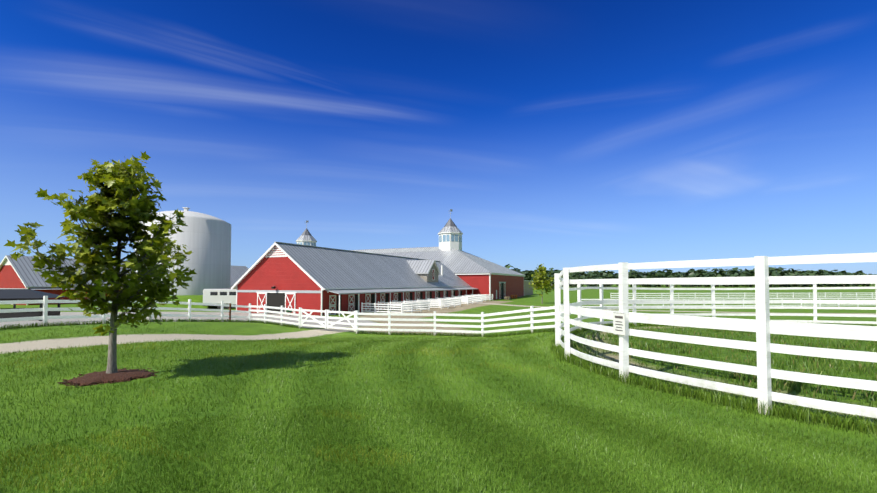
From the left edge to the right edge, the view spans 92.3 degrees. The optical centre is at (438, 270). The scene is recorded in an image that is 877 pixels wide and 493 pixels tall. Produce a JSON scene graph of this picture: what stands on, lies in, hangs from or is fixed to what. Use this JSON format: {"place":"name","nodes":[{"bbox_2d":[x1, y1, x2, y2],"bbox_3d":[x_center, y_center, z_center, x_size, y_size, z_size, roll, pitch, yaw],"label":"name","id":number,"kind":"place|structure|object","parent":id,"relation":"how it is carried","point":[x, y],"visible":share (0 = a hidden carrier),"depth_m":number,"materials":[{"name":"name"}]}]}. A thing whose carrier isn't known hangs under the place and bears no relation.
{"place":"outdoors","nodes":[
{"label":"outdoors","id":0,"kind":"place"},
{"bbox_2d":[0,284,876,492],"bbox_3d":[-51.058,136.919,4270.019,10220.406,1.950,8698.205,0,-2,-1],"label":"ground","id":1,"kind":"structure","parent":0,"point":[266,331],"depth_m":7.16,"materials":[{"name":"green plant"}]},
{"bbox_2d":[0,289,66,320],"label":"dark shelter","id":2,"kind":"object","parent":1,"relation":"on","point":[16,294],"visible":0.56,"depth_m":28.50,"materials":[{"name":"grey"}]},
{"bbox_2d":[4,151,196,373],"bbox_3d":[-6.590,-0.110,8.874,3.480,4.681,3.350,0,-2,-1],"label":"maple","id":3,"kind":"object","parent":1,"relation":"on","point":[121,184],"depth_m":8.36,"materials":[{"name":"green plant"}]},
{"bbox_2d":[57,368,158,387],"bbox_3d":[-6.657,2.134,8.520,1.520,0.130,1.558,-1,-2,26],"label":"mulch ring","id":4,"kind":"object","parent":1,"relation":"on","point":[103,377],"visible":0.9,"depth_m":8.25,"materials":[{"name":"brown soil"}]},
{"bbox_2d":[0,255,247,304],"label":"barn","id":5,"kind":"structure","parent":1,"relation":"on","point":[19,273],"depth_m":73.66,"materials":[{"name":"red wood"}]},
{"bbox_2d":[0,296,250,325],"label":"fence rail","id":6,"kind":"object","parent":1,"relation":"on","point":[45,301],"visible":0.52,"depth_m":20.30,"materials":[{"name":"white paint"}]},
{"bbox_2d":[134,207,230,294],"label":"water tank","id":7,"kind":"object","parent":1,"relation":"on","point":[205,239],"visible":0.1,"depth_m":65.41,"materials":[{"name":"metal"}]},
{"bbox_2d":[203,289,235,308],"bbox_3d":[-28.964,4.095,61.218,9.014,2.840,2.520,0,-2,-9],"label":"horse trailer","id":8,"kind":"object","parent":1,"relation":"on","point":[218,296],"visible":0.5,"depth_m":59.75,"materials":[{"name":"white metal"}]},
{"bbox_2d":[229,303,230,319],"bbox_3d":[-14.314,2.946,28.937,0.130,1.370,0.130,0,-2,-1],"label":"post","id":9,"kind":"object","parent":1,"relation":"on","point":[230,311],"visible":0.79,"depth_m":28.89,"materials":[{"name":"metal"}]},
{"bbox_2d":[248,304,300,327],"bbox_3d":[-11.370,3.163,29.007,5.675,1.625,0.173,-1,-2,33],"label":"fence rail","id":10,"kind":"object","parent":1,"relation":"on","point":[265,307],"visible":0.9,"depth_m":28.72,"materials":[{"name":"white paint"}]},
{"bbox_2d":[300,308,354,330],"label":"gate","id":11,"kind":"structure","parent":10,"relation":"attached to","point":[327,317],"depth_m":25.97,"materials":[{"name":"white paint"}]},
{"bbox_2d":[231,242,476,315],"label":"stable wing","id":12,"kind":"structure","parent":1,"relation":"on","point":[287,275],"depth_m":52.96,"materials":[{"name":"red wood"}]},
{"bbox_2d":[248,209,532,299],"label":"barn","id":13,"kind":"structure","parent":1,"relation":"on","point":[484,276],"depth_m":105.30,"materials":[{"name":"red"}]},
{"bbox_2d":[361,294,492,312],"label":"stall runs","id":14,"kind":"object","parent":1,"relation":"on","point":[421,304],"visible":0.98,"depth_m":61.09,"materials":[{"name":"white paint"}]},
{"bbox_2d":[0,318,876,436],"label":"fence fringe","id":15,"kind":"object","parent":1,"relation":"on","point":[700,394],"visible":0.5,"depth_m":7.47,"materials":[{"name":"green plant"}]},
{"bbox_2d":[355,306,569,336],"bbox_3d":[0.933,2.680,22.835,12.019,2.199,1.519,-1,-2,24],"label":"fence rail","id":16,"kind":"object","parent":1,"relation":"on","point":[482,315],"visible":0.85,"depth_m":23.21,"materials":[{"name":"white paint"}]},
{"bbox_2d":[529,263,554,303],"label":"young tree","id":17,"kind":"object","parent":1,"relation":"on","point":[545,284],"depth_m":73.58,"materials":[{"name":"green plant"}]},
{"bbox_2d":[530,271,606,288],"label":"distant trees","id":18,"kind":"object","parent":1,"relation":"on","point":[573,276],"visible":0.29,"depth_m":261.87,"materials":[{"name":"green plant"}]},
{"bbox_2d":[536,284,872,286],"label":"tree line trunks","id":19,"kind":"object","parent":1,"relation":"on","point":[774,285],"visible":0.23,"depth_m":468.59,"materials":[{"name":"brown wood"}]},
{"bbox_2d":[505,264,876,286],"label":"distant trees","id":20,"kind":"object","parent":19,"relation":"on","point":[690,273],"visible":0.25,"depth_m":445.03,"materials":[{"name":"green plant"}]},
{"bbox_2d":[554,253,876,417],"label":"fence","id":21,"kind":"object","parent":1,"relation":"on","point":[763,326],"visible":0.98,"depth_m":6.93,"materials":[{"name":"white wood"}]},
{"bbox_2d":[613,312,624,335],"bbox_3d":[3.510,1.038,8.191,0.016,0.440,0.300,1,-2,-20],"label":"sign","id":22,"kind":"object","parent":21,"relation":"attached to","point":[618,323],"visible":1,"depth_m":8.19,"materials":[{"name":"white plastic"}]},
{"bbox_2d":[581,298,875,306],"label":"fence","id":23,"kind":"object","parent":1,"relation":"on","point":[820,305],"visible":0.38,"depth_m":60.55,"materials":[{"name":"white paint"}]},
{"bbox_2d":[610,292,875,298],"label":"fence","id":24,"kind":"object","parent":1,"relation":"on","point":[777,295],"visible":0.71,"depth_m":97.12,"materials":[{"name":"white paint"}]},
{"bbox_2d":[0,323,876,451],"bbox_3d":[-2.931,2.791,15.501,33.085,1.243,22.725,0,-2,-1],"label":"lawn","id":25,"kind":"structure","parent":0,"point":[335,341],"depth_m":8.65,"materials":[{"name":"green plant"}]},
{"bbox_2d":[0,0,876,274],"label":"sky","id":26,"kind":"structure","parent":0,"point":[557,134],"materials":[{"name":"blue"}]},
{"bbox_2d":[558,323,876,428],"bbox_3d":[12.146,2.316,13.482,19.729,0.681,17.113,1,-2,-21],"label":"grass","id":27,"kind":"structure","parent":0,"point":[749,334],"depth_m":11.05,"materials":[{"name":"green plant"}]}
]}

